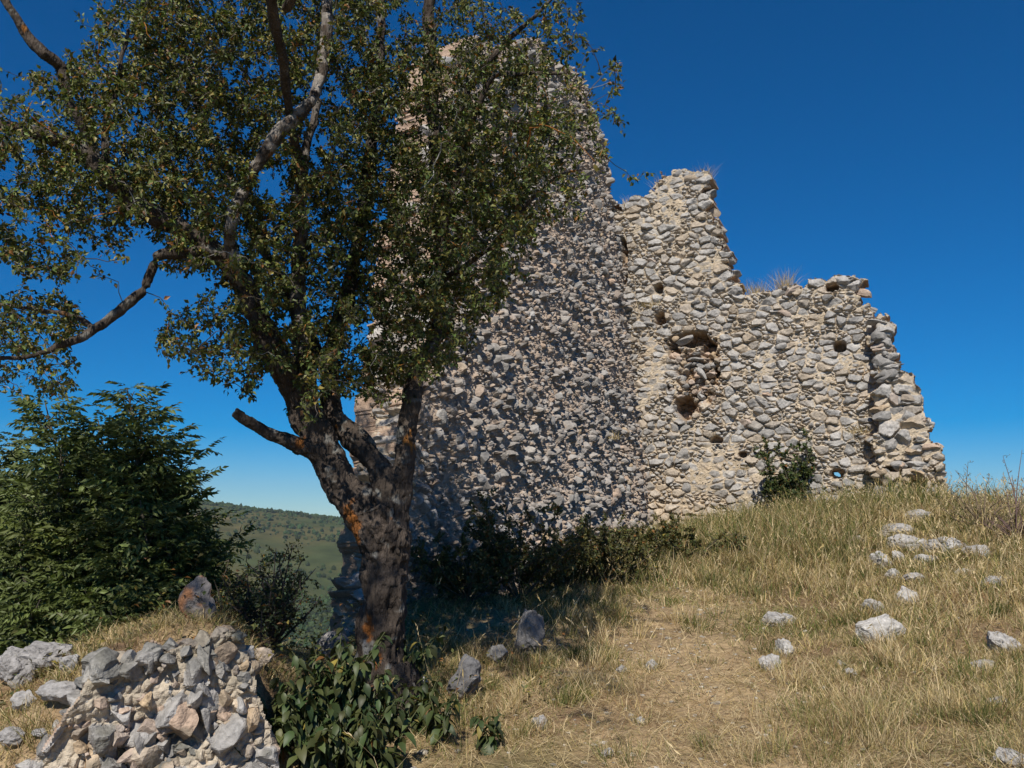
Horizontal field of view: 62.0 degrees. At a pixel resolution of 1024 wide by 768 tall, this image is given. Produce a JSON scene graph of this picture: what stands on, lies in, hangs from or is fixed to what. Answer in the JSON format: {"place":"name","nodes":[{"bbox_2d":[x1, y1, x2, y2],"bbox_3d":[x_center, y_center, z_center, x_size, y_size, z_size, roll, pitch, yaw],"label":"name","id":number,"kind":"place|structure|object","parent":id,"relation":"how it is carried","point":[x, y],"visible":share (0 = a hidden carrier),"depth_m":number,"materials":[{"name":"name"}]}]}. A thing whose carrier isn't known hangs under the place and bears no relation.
{"place":"outdoors","nodes":[
{"label":"outdoors","id":0,"kind":"place"},
{"bbox_2d":[0,603,335,767],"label":"heap grass","id":1,"kind":"structure","parent":0,"point":[138,631],"depth_m":5.47,"materials":[{"name":"brown plant"}]},
{"bbox_2d":[0,495,343,646],"bbox_3d":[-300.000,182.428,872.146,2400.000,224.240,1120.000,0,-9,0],"label":"hill","id":2,"kind":"structure","parent":0,"point":[328,554],"depth_m":898.87,"materials":[{"name":"green plant"}]},
{"bbox_2d":[10,495,344,652],"bbox_3d":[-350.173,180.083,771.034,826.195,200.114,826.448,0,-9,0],"label":"hill woods","id":3,"kind":"object","parent":2,"relation":"on","point":[324,597],"visible":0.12,"depth_m":938.56,"materials":[{"name":"green plant"}]},
{"bbox_2d":[0,502,1023,767],"bbox_3d":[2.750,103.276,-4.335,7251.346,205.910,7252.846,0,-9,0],"label":"ground","id":4,"kind":"structure","parent":0,"point":[658,639],"depth_m":6.69,"materials":[{"name":"beige plant"}]},
{"bbox_2d":[0,726,24,747],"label":"boulder","id":5,"kind":"object","parent":4,"relation":"on","point":[9,735],"visible":0.92,"depth_m":4.61,"materials":[{"name":"grey stone"}]},
{"bbox_2d":[3,646,21,656],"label":"boulder","id":6,"kind":"object","parent":4,"relation":"on","point":[14,649],"visible":0.18,"depth_m":6.07,"materials":[{"name":"grey stone"}]},
{"bbox_2d":[0,652,35,689],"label":"boulder","id":7,"kind":"object","parent":4,"relation":"on","point":[10,665],"visible":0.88,"depth_m":5.69,"materials":[{"name":"grey stone"}]},
{"bbox_2d":[10,689,36,710],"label":"boulder","id":8,"kind":"object","parent":4,"relation":"on","point":[16,701],"visible":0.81,"depth_m":4.89,"materials":[{"name":"grey stone"}]},
{"bbox_2d":[0,432,54,645],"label":"ash tree","id":9,"kind":"object","parent":4,"relation":"on","point":[17,450],"visible":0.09,"depth_m":9.49,"materials":[{"name":"green plant"}]},
{"bbox_2d":[31,728,47,736],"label":"stone","id":10,"kind":"object","parent":4,"relation":"on","point":[37,733],"visible":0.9,"depth_m":4.63,"materials":[{"name":"grey stone"}]},
{"bbox_2d":[17,640,73,672],"bbox_3d":[-3.269,1.907,5.929,0.398,0.217,0.305,0,-9,0],"label":"boulder","id":11,"kind":"object","parent":4,"relation":"on","point":[36,651],"visible":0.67,"depth_m":5.87,"materials":[{"name":"grey stone"}]},
{"bbox_2d":[35,681,81,705],"bbox_3d":[-2.516,1.732,4.765,0.251,0.132,0.192,0,-9,0],"label":"boulder","id":12,"kind":"object","parent":4,"relation":"on","point":[58,691],"visible":0.62,"depth_m":4.71,"materials":[{"name":"grey stone"}]},
{"bbox_2d":[0,394,124,654],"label":"ash tree","id":13,"kind":"object","parent":4,"relation":"on","point":[40,524],"visible":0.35,"depth_m":8.47,"materials":[{"name":"green plant"}]},
{"bbox_2d":[59,654,79,673],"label":"boulder","id":14,"kind":"object","parent":4,"relation":"on","point":[67,660],"visible":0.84,"depth_m":4.91,"materials":[{"name":"grey stone"}]},
{"bbox_2d":[15,625,280,767],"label":"rubble wall","id":15,"kind":"structure","parent":4,"relation":"on","point":[196,702],"depth_m":4.76,"materials":[{"name":"grey stone"}]},
{"bbox_2d":[16,381,289,645],"bbox_3d":[-3.734,1.811,8.914,2.503,3.841,2.667,-3,-10,20],"label":"ash tree","id":16,"kind":"object","parent":4,"relation":"on","point":[136,491],"visible":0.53,"depth_m":8.52,"materials":[{"name":"green plant"}]},
{"bbox_2d":[178,575,216,620],"bbox_3d":[-2.082,1.429,5.640,0.245,0.315,0.134,3,-10,-20],"label":"boulder","id":17,"kind":"object","parent":4,"relation":"on","point":[188,600],"visible":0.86,"depth_m":5.60,"materials":[{"name":"grey stone"}]},
{"bbox_2d":[211,559,259,620],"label":"young shrub","id":18,"kind":"object","parent":4,"relation":"on","point":[227,581],"visible":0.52,"depth_m":7.21,"materials":[{"name":"green plant"}]},
{"bbox_2d":[254,647,273,666],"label":"stone","id":19,"kind":"object","parent":4,"relation":"on","point":[264,652],"visible":0.73,"depth_m":5.53,"materials":[{"name":"beige stone"}]},
{"bbox_2d":[220,539,327,649],"bbox_3d":[-1.858,1.660,6.705,0.833,0.869,0.794,3,-9,-17],"label":"thorn shrub","id":20,"kind":"object","parent":4,"relation":"on","point":[277,608],"visible":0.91,"depth_m":6.62,"materials":[{"name":"green plant"}]},
{"bbox_2d":[256,692,300,767],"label":"leafy plant","id":21,"kind":"object","parent":4,"relation":"on","point":[276,726],"visible":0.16,"depth_m":5.12,"materials":[{"name":"green plant"}]},
{"bbox_2d":[266,668,324,760],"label":"leafy plant","id":22,"kind":"object","parent":4,"relation":"on","point":[295,701],"visible":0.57,"depth_m":5.23,"materials":[{"name":"green plant"}]},
{"bbox_2d":[282,704,351,767],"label":"leafy plant","id":23,"kind":"object","parent":4,"relation":"on","point":[310,753],"visible":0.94,"depth_m":5.07,"materials":[{"name":"green plant"}]},
{"bbox_2d":[0,0,654,717],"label":"old tree","id":24,"kind":"object","parent":4,"relation":"on","point":[324,426],"visible":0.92,"depth_m":6.83,"materials":[{"name":"green plant"}]},
{"bbox_2d":[314,631,348,662],"bbox_3d":[-1.540,2.249,7.235,0.275,0.296,0.222,-5,-10,29],"label":"boulder","id":25,"kind":"object","parent":4,"relation":"on","point":[327,644],"visible":0.45,"depth_m":7.17,"materials":[{"name":"grey stone"}]},
{"bbox_2d":[289,627,392,736],"bbox_3d":[-1.170,2.027,5.656,0.517,0.731,0.628,-7,-11,36],"label":"leafy plant","id":26,"kind":"object","parent":4,"relation":"on","point":[323,692],"visible":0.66,"depth_m":5.59,"materials":[{"name":"green plant"}]},
{"bbox_2d":[306,647,387,744],"bbox_3d":[-1.040,2.095,5.616,0.450,0.715,0.534,-6,-11,34],"label":"leafy plant","id":27,"kind":"object","parent":4,"relation":"on","point":[366,697],"visible":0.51,"depth_m":5.58,"materials":[{"name":"green plant"}]},
{"bbox_2d":[317,700,406,767],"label":"leafy plant","id":28,"kind":"object","parent":4,"relation":"on","point":[344,754],"visible":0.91,"depth_m":5.20,"materials":[{"name":"green plant"}]},
{"bbox_2d":[351,705,424,767],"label":"leafy plant","id":29,"kind":"object","parent":4,"relation":"on","point":[384,752],"visible":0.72,"depth_m":5.38,"materials":[{"name":"green plant"}]},
{"bbox_2d":[373,669,413,740],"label":"leafy plant","id":30,"kind":"object","parent":4,"relation":"on","point":[396,722],"visible":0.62,"depth_m":5.86,"materials":[{"name":"green plant"}]},
{"bbox_2d":[392,674,446,737],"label":"leafy plant","id":31,"kind":"object","parent":4,"relation":"on","point":[423,692],"visible":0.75,"depth_m":6.11,"materials":[{"name":"green plant"}]},
{"bbox_2d":[403,622,449,683],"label":"leafy plant","id":32,"kind":"object","parent":4,"relation":"on","point":[430,651],"visible":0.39,"depth_m":6.82,"materials":[{"name":"green plant"}]},
{"bbox_2d":[418,693,462,747],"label":"leafy plant","id":33,"kind":"object","parent":4,"relation":"on","point":[435,716],"visible":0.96,"depth_m":5.87,"materials":[{"name":"green plant"}]},
{"bbox_2d":[446,654,480,701],"bbox_3d":[-0.389,2.382,6.889,0.281,0.384,0.252,0,-9,0],"label":"boulder","id":34,"kind":"object","parent":4,"relation":"on","point":[470,665],"visible":0.86,"depth_m":6.81,"materials":[{"name":"grey stone"}]},
{"bbox_2d":[410,519,553,602],"bbox_3d":[-0.479,2.118,10.189,1.710,1.004,1.286,-6,-11,34],"label":"bramble bush","id":35,"kind":"object","parent":4,"relation":"on","point":[452,584],"visible":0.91,"depth_m":10.12,"materials":[{"name":"green plant"}]},
{"bbox_2d":[470,713,507,755],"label":"leafy plant","id":36,"kind":"object","parent":4,"relation":"on","point":[490,741],"visible":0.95,"depth_m":5.65,"materials":[{"name":"green plant"}]},
{"bbox_2d":[0,483,985,741],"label":"weeds","id":37,"kind":"object","parent":4,"relation":"on","point":[254,625],"visible":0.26,"depth_m":6.61,"materials":[{"name":"green plant"}]},
{"bbox_2d":[487,644,508,663],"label":"boulder","id":38,"kind":"object","parent":4,"relation":"on","point":[494,649],"visible":0.81,"depth_m":7.95,"materials":[{"name":"grey stone"}]},
{"bbox_2d":[440,488,617,600],"bbox_3d":[0.207,2.001,10.606,2.254,1.403,1.472,0,-9,0],"label":"bramble bush","id":39,"kind":"object","parent":4,"relation":"on","point":[504,550],"visible":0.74,"depth_m":10.50,"materials":[{"name":"green plant"}]},
{"bbox_2d":[514,609,544,654],"bbox_3d":[0.170,2.442,8.331,0.304,0.479,0.236,0,-9,0],"label":"boulder","id":40,"kind":"object","parent":4,"relation":"on","point":[533,620],"visible":0.91,"depth_m":8.26,"materials":[{"name":"grey stone"}]},
{"bbox_2d":[531,715,546,729],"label":"stone","id":41,"kind":"object","parent":4,"relation":"on","point":[540,717],"visible":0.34,"depth_m":6.13,"materials":[{"name":"grey stone"}]},
{"bbox_2d":[510,527,605,589],"bbox_3d":[0.642,2.440,11.853,1.522,0.916,1.577,0,-9,0],"label":"bramble bush","id":42,"kind":"object","parent":4,"relation":"on","point":[589,563],"visible":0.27,"depth_m":11.77,"materials":[{"name":"green plant"}]},
{"bbox_2d":[529,516,665,585],"bbox_3d":[1.275,2.452,12.290,2.085,1.133,1.094,0,-9,0],"label":"bramble bush","id":43,"kind":"object","parent":4,"relation":"on","point":[614,551],"visible":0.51,"depth_m":12.20,"materials":[{"name":"green plant"}]},
{"bbox_2d":[601,747,613,756],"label":"stone","id":44,"kind":"object","parent":4,"relation":"on","point":[605,753],"visible":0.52,"depth_m":5.32,"materials":[{"name":"grey stone"}]},
{"bbox_2d":[614,665,626,672],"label":"stone","id":45,"kind":"object","parent":4,"relation":"on","point":[620,667],"visible":0.45,"depth_m":7.71,"materials":[{"name":"grey stone"}]},
{"bbox_2d":[328,35,947,636],"bbox_3d":[4.145,-0.428,17.375,17.342,15.743,8.268,18,-20,-63],"label":"castle ruin","id":46,"kind":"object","parent":4,"relation":"on","point":[698,379],"visible":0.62,"depth_m":19.17,"materials":[{"name":"stone"}]},
{"bbox_2d":[637,297,661,307],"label":"grass tuft","id":47,"kind":"object","parent":46,"relation":"on","point":[648,303],"visible":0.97,"depth_m":21.32,"materials":[{"name":"beige plant"}]},
{"bbox_2d":[692,163,721,179],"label":"grass tuft","id":48,"kind":"object","parent":46,"relation":"on","point":[709,170],"visible":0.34,"depth_m":21.60,"materials":[{"name":"beige plant"}]},
{"bbox_2d":[738,274,770,294],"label":"grass tuft","id":49,"kind":"object","parent":46,"relation":"on","point":[753,290],"visible":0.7,"depth_m":20.63,"materials":[{"name":"beige plant"}]},
{"bbox_2d":[755,265,805,289],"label":"grass tuft","id":50,"kind":"object","parent":46,"relation":"on","point":[787,281],"visible":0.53,"depth_m":20.38,"materials":[{"name":"beige plant"}]},
{"bbox_2d":[839,422,873,434],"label":"grass tuft","id":51,"kind":"object","parent":46,"relation":"on","point":[859,429],"visible":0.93,"depth_m":18.87,"materials":[{"name":"beige plant"}]},
{"bbox_2d":[636,716,645,725],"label":"stone","id":52,"kind":"object","parent":4,"relation":"on","point":[640,718],"visible":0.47,"depth_m":6.03,"materials":[{"name":"grey stone"}]},
{"bbox_2d":[600,510,702,567],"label":"bramble bush","id":53,"kind":"object","parent":4,"relation":"on","point":[641,539],"visible":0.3,"depth_m":13.84,"materials":[{"name":"green plant"}]},
{"bbox_2d":[645,660,657,670],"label":"stone","id":54,"kind":"object","parent":4,"relation":"on","point":[647,664],"visible":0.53,"depth_m":7.83,"materials":[{"name":"grey stone"}]},
{"bbox_2d":[623,511,746,559],"bbox_3d":[2.831,2.560,13.915,1.643,0.969,1.658,4,-10,-26],"label":"bramble bush","id":55,"kind":"object","parent":4,"relation":"on","point":[734,538],"visible":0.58,"depth_m":13.79,"materials":[{"name":"green plant"}]},
{"bbox_2d":[758,653,780,671],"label":"rock","id":56,"kind":"object","parent":4,"relation":"on","point":[769,657],"visible":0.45,"depth_m":7.63,"materials":[{"name":"grey stone"}]},
{"bbox_2d":[760,611,796,627],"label":"rock","id":57,"kind":"object","parent":4,"relation":"on","point":[768,614],"visible":0.53,"depth_m":9.55,"materials":[{"name":"grey stone"}]},
{"bbox_2d":[774,638,793,657],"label":"rock","id":58,"kind":"object","parent":4,"relation":"on","point":[781,644],"visible":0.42,"depth_m":8.18,"materials":[{"name":"grey stone"}]},
{"bbox_2d":[753,428,816,511],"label":"bush","id":59,"kind":"object","parent":4,"relation":"on","point":[782,484],"visible":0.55,"depth_m":18.68,"materials":[{"name":"green plant"}]},
{"bbox_2d":[845,668,856,676],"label":"stone","id":60,"kind":"object","parent":4,"relation":"on","point":[847,670],"visible":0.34,"depth_m":7.05,"materials":[{"name":"grey stone"}]},
{"bbox_2d":[861,598,884,613],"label":"rock","id":61,"kind":"object","parent":4,"relation":"on","point":[870,600],"visible":0.27,"depth_m":9.71,"materials":[{"name":"grey stone"}]},
{"bbox_2d":[869,551,890,568],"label":"rock","id":62,"kind":"object","parent":4,"relation":"on","point":[874,556],"visible":0.34,"depth_m":12.49,"materials":[{"name":"grey stone"}]},
{"bbox_2d":[855,614,905,644],"bbox_3d":[3.647,2.428,8.386,0.474,0.319,0.266,2,-9,-14],"label":"rock","id":63,"kind":"object","parent":4,"relation":"on","point":[885,620],"visible":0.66,"depth_m":8.32,"materials":[{"name":"grey stone"}]},
{"bbox_2d":[884,568,899,579],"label":"stone","id":64,"kind":"object","parent":4,"relation":"on","point":[891,570],"visible":0.38,"depth_m":11.65,"materials":[{"name":"grey stone"}]},
{"bbox_2d":[876,523,913,536],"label":"rock","id":65,"kind":"object","parent":4,"relation":"on","point":[900,526],"visible":0.4,"depth_m":13.96,"materials":[{"name":"grey stone"}]},
{"bbox_2d":[892,550,903,560],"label":"stone","id":66,"kind":"object","parent":4,"relation":"on","point":[898,552],"visible":0.31,"depth_m":12.76,"materials":[{"name":"grey stone"}]},
{"bbox_2d":[886,534,917,549],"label":"rock","id":67,"kind":"object","parent":4,"relation":"on","point":[898,536],"visible":0.48,"depth_m":13.36,"materials":[{"name":"grey stone"}]},
{"bbox_2d":[893,586,919,605],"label":"rock","id":68,"kind":"object","parent":4,"relation":"on","point":[903,590],"visible":0.38,"depth_m":9.85,"materials":[{"name":"grey stone"}]},
{"bbox_2d":[901,572,924,581],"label":"rock","id":69,"kind":"object","parent":4,"relation":"on","point":[906,576],"visible":0.38,"depth_m":11.23,"materials":[{"name":"grey stone"}]},
{"bbox_2d":[902,538,926,553],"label":"rock","id":70,"kind":"object","parent":4,"relation":"on","point":[918,544],"visible":0.34,"depth_m":13.06,"materials":[{"name":"grey stone"}]},
{"bbox_2d":[905,509,930,521],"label":"rock","id":71,"kind":"object","parent":4,"relation":"on","point":[912,513],"visible":0.23,"depth_m":14.95,"materials":[{"name":"grey stone"}]},
{"bbox_2d":[913,554,938,565],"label":"rock","id":72,"kind":"object","parent":4,"relation":"on","point":[923,555],"visible":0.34,"depth_m":12.11,"materials":[{"name":"grey stone"}]},
{"bbox_2d":[921,536,967,553],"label":"rock","id":73,"kind":"object","parent":4,"relation":"on","point":[931,543],"visible":0.3,"depth_m":12.56,"materials":[{"name":"grey stone"}]},
{"bbox_2d":[961,544,990,557],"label":"rock","id":74,"kind":"object","parent":4,"relation":"on","point":[978,547],"visible":0.26,"depth_m":11.99,"materials":[{"name":"grey stone"}]},
{"bbox_2d":[933,461,1023,526],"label":"dry bramble","id":75,"kind":"object","parent":4,"relation":"on","point":[978,507],"visible":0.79,"depth_m":13.56,"materials":[{"name":"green plant"}]},
{"bbox_2d":[970,659,996,670],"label":"rock","id":76,"kind":"object","parent":4,"relation":"on","point":[988,660],"visible":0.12,"depth_m":6.71,"materials":[{"name":"grey stone"}]},
{"bbox_2d":[979,576,1006,589],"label":"rock","id":77,"kind":"object","parent":4,"relation":"on","point":[993,578],"visible":0.12,"depth_m":10.06,"materials":[{"name":"grey stone"}]},
{"bbox_2d":[976,452,1023,537],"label":"dry bramble","id":78,"kind":"object","parent":4,"relation":"on","point":[1008,528],"visible":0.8,"depth_m":12.51,"materials":[{"name":"brown plant"}]},
{"bbox_2d":[986,631,1021,654],"bbox_3d":[4.269,2.308,7.383,0.319,0.328,0.451,0,-9,0],"label":"rock","id":79,"kind":"object","parent":4,"relation":"on","point":[991,637],"visible":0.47,"depth_m":7.30,"materials":[{"name":"grey stone"}]},
{"bbox_2d":[990,747,1023,767],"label":"rock","id":80,"kind":"object","parent":4,"relation":"on","point":[1009,755],"visible":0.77,"depth_m":4.21,"materials":[{"name":"grey stone"}]},
{"bbox_2d":[0,0,1023,516],"label":"sky","id":81,"kind":"structure","parent":0,"point":[881,142],"materials":[{"name":"blue"}]},
{"bbox_2d":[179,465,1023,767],"bbox_3d":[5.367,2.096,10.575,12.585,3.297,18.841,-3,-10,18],"label":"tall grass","id":82,"kind":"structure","parent":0,"point":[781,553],"depth_m":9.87,"materials":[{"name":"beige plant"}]},
{"bbox_2d":[410,585,999,767],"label":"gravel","id":83,"kind":"structure","parent":0,"point":[629,715],"depth_m":6.93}
]}

